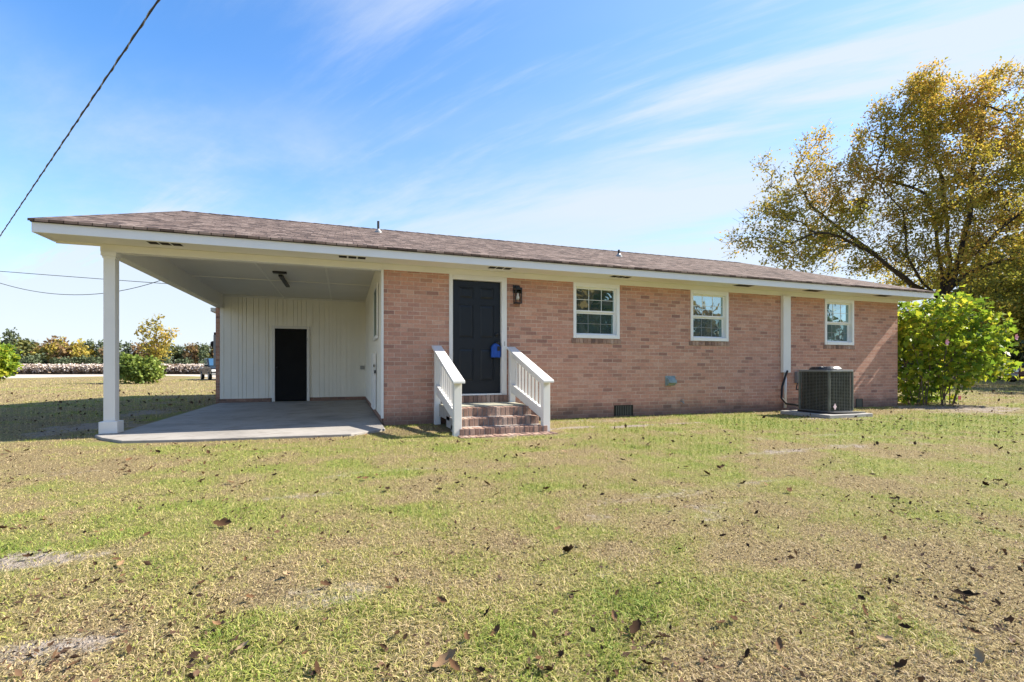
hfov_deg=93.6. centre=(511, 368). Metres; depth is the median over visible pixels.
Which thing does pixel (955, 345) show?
leafy shrub
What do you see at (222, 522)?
fallen leaf
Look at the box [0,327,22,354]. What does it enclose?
pine tree
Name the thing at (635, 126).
sky
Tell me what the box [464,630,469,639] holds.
fallen leaf
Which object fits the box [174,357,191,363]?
woodland tree
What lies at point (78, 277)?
power line
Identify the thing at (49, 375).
dirt road
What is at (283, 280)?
ceiling light
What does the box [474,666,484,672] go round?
fallen leaf
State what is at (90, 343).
pine tree
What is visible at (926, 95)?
oak tree
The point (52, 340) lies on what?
tree
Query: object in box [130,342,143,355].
tree
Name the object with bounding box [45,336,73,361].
golden tree
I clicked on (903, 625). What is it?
fallen leaf
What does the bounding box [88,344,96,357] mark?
golden tree
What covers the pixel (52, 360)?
woodland tree
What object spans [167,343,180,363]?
olive tree
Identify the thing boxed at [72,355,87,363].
woodland tree
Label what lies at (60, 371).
cotton stalks
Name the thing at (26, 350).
olive tree
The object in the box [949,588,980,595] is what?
fallen leaf
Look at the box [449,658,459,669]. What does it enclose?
fallen leaf
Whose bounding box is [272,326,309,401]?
storage door
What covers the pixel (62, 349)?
tree
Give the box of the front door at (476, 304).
[453,280,499,393]
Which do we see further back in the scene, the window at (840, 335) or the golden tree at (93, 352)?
the golden tree at (93, 352)
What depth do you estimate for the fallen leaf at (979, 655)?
1.56 m
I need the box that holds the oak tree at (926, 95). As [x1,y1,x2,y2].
[710,56,1023,372]
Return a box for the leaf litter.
[0,389,1023,681]
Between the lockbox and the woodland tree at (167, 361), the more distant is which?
the woodland tree at (167, 361)
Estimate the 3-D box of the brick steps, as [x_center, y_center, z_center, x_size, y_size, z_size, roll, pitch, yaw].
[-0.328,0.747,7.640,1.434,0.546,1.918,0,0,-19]
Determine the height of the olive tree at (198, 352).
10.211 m
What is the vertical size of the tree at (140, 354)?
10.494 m
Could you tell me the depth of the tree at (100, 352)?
166.63 m
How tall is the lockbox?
0.308 m
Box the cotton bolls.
[17,363,203,372]
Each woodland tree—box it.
[21,353,46,363]
[48,356,58,364]
[54,356,73,363]
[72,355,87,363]
[82,354,100,363]
[162,356,173,363]
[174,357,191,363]
[898,350,921,369]
[966,295,1023,379]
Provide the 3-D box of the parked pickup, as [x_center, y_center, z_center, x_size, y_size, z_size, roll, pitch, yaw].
[-24.853,0.050,40.617,2.240,1.799,5.510,0,0,-41]
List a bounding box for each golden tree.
[31,342,49,360]
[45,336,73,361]
[62,338,90,359]
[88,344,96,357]
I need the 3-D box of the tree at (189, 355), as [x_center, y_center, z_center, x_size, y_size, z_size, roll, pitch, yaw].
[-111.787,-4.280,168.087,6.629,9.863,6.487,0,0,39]
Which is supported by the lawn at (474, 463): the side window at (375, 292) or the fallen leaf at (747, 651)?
the fallen leaf at (747, 651)
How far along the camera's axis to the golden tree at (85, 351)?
167.60 m
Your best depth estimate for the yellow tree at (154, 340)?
31.65 m
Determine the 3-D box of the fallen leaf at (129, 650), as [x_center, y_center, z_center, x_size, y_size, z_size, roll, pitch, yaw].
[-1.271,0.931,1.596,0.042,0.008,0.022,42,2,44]
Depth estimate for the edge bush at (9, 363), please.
36.36 m
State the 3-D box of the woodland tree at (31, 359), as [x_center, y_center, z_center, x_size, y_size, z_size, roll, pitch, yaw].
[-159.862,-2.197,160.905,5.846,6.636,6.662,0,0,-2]
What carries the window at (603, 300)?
in the brick house
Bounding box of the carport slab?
[95,400,384,442]
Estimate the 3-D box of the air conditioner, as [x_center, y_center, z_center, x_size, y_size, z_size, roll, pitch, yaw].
[6.368,0.443,10.120,1.115,0.976,1.574,0,0,-19]
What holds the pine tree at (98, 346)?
on the lawn at (474, 463)
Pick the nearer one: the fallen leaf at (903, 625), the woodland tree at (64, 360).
the fallen leaf at (903, 625)
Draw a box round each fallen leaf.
[22,552,32,556]
[126,643,132,653]
[212,619,225,624]
[213,518,230,525]
[235,640,248,649]
[315,660,321,674]
[320,580,331,584]
[432,648,456,666]
[436,596,446,602]
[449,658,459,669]
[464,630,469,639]
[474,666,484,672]
[490,624,499,636]
[562,544,573,551]
[611,609,616,620]
[629,618,641,633]
[640,658,653,664]
[657,632,670,636]
[741,648,749,658]
[775,636,783,650]
[862,604,868,614]
[877,633,892,640]
[891,659,906,667]
[898,622,910,628]
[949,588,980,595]
[966,626,981,633]
[973,646,984,662]
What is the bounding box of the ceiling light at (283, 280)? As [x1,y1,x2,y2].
[272,271,289,286]
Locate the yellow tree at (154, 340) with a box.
[134,314,179,382]
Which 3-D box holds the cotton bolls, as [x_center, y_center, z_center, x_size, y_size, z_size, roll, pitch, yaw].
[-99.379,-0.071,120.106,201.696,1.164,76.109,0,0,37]
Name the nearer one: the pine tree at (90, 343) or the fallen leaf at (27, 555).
the fallen leaf at (27, 555)
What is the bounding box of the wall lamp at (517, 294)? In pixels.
[513,285,521,303]
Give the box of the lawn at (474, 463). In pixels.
[0,371,1023,681]
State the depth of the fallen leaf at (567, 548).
2.47 m
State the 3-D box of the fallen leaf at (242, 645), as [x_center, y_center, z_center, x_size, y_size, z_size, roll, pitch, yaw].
[-0.906,0.930,1.615,0.049,0.008,0.024,-29,19,-25]
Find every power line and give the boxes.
[0,0,158,235]
[0,271,165,283]
[0,280,159,294]
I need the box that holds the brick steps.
[439,395,557,438]
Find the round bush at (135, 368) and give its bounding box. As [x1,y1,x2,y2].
[119,352,167,383]
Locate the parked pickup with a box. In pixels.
[200,358,215,379]
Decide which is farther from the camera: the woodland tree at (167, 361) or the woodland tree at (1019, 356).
the woodland tree at (167, 361)
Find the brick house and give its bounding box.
[27,210,935,433]
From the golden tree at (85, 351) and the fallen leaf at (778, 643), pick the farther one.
the golden tree at (85, 351)
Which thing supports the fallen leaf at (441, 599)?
on the lawn at (474, 463)
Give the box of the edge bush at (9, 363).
[0,337,24,380]
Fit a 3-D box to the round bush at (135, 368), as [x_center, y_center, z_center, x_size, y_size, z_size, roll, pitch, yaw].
[-23.590,0.022,30.509,2.910,2.173,2.432,0,0,-19]
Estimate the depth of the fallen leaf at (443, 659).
1.54 m
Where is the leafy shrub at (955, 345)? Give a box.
[898,284,1023,405]
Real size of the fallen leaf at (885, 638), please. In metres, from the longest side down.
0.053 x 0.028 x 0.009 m
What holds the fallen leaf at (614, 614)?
on the lawn at (474, 463)
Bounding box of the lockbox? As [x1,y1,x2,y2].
[491,340,500,357]
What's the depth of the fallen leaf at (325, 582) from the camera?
2.06 m
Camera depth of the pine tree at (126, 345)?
173.07 m
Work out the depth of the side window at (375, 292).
9.25 m
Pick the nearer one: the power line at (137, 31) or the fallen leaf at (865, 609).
the fallen leaf at (865, 609)
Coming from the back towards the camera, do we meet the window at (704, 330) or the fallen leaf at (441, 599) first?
the window at (704, 330)
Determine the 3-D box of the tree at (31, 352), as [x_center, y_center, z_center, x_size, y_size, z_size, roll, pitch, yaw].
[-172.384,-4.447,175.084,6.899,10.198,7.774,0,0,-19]
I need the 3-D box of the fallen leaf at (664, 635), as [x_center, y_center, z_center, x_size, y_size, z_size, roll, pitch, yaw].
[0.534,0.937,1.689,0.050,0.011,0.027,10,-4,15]
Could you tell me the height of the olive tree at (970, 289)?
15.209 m
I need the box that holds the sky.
[0,0,1023,361]
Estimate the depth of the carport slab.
8.00 m
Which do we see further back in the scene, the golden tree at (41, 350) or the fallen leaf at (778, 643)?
the golden tree at (41, 350)
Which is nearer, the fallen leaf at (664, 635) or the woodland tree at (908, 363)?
the fallen leaf at (664, 635)
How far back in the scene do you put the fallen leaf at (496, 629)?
1.70 m
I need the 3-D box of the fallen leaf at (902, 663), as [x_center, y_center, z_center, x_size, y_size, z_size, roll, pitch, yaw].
[1.223,0.931,1.514,0.053,0.016,0.027,-39,4,17]
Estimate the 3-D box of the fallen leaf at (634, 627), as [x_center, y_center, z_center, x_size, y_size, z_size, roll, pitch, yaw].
[0.443,0.928,1.727,0.041,0.014,0.085,-4,11,35]
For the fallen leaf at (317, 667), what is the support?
on the lawn at (474, 463)
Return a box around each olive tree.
[9,337,38,357]
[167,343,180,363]
[184,342,212,363]
[932,219,1023,378]
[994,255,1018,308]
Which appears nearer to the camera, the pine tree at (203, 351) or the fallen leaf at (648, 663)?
the fallen leaf at (648, 663)
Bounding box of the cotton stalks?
[12,363,203,373]
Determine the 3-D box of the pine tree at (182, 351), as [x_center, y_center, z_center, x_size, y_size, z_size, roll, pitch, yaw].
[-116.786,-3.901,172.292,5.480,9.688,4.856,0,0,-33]
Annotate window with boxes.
[373,282,377,340]
[572,282,620,343]
[689,290,729,345]
[823,299,854,348]
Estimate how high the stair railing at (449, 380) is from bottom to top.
1.396 m
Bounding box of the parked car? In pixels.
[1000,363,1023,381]
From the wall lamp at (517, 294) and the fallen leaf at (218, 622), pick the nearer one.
the fallen leaf at (218, 622)
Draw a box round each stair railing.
[432,346,464,436]
[506,347,553,431]
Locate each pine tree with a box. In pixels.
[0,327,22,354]
[83,338,95,351]
[93,339,102,356]
[119,340,126,355]
[121,340,132,354]
[160,342,172,361]
[173,345,181,364]
[177,345,188,363]
[196,342,210,363]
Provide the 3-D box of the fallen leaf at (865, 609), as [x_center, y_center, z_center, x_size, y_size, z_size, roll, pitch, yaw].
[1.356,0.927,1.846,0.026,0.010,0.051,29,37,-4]
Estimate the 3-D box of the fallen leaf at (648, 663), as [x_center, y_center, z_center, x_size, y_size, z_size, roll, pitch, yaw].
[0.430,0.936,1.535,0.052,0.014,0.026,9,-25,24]
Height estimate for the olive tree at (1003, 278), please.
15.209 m
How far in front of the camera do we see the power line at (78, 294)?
30.99 m
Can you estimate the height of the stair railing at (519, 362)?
1.396 m
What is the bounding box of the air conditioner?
[780,366,865,413]
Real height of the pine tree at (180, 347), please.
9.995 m
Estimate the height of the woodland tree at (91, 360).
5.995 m
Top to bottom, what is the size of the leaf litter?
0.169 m
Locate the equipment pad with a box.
[780,410,872,418]
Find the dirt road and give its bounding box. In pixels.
[4,374,215,378]
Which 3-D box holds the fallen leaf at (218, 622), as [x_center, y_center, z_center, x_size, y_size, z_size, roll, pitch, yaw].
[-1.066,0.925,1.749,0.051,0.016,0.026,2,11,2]
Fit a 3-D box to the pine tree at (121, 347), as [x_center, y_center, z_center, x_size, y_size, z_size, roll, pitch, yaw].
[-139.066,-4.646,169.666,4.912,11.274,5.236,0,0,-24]
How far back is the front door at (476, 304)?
8.60 m
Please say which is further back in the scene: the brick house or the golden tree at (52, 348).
the golden tree at (52, 348)
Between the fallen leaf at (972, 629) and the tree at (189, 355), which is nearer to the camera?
the fallen leaf at (972, 629)

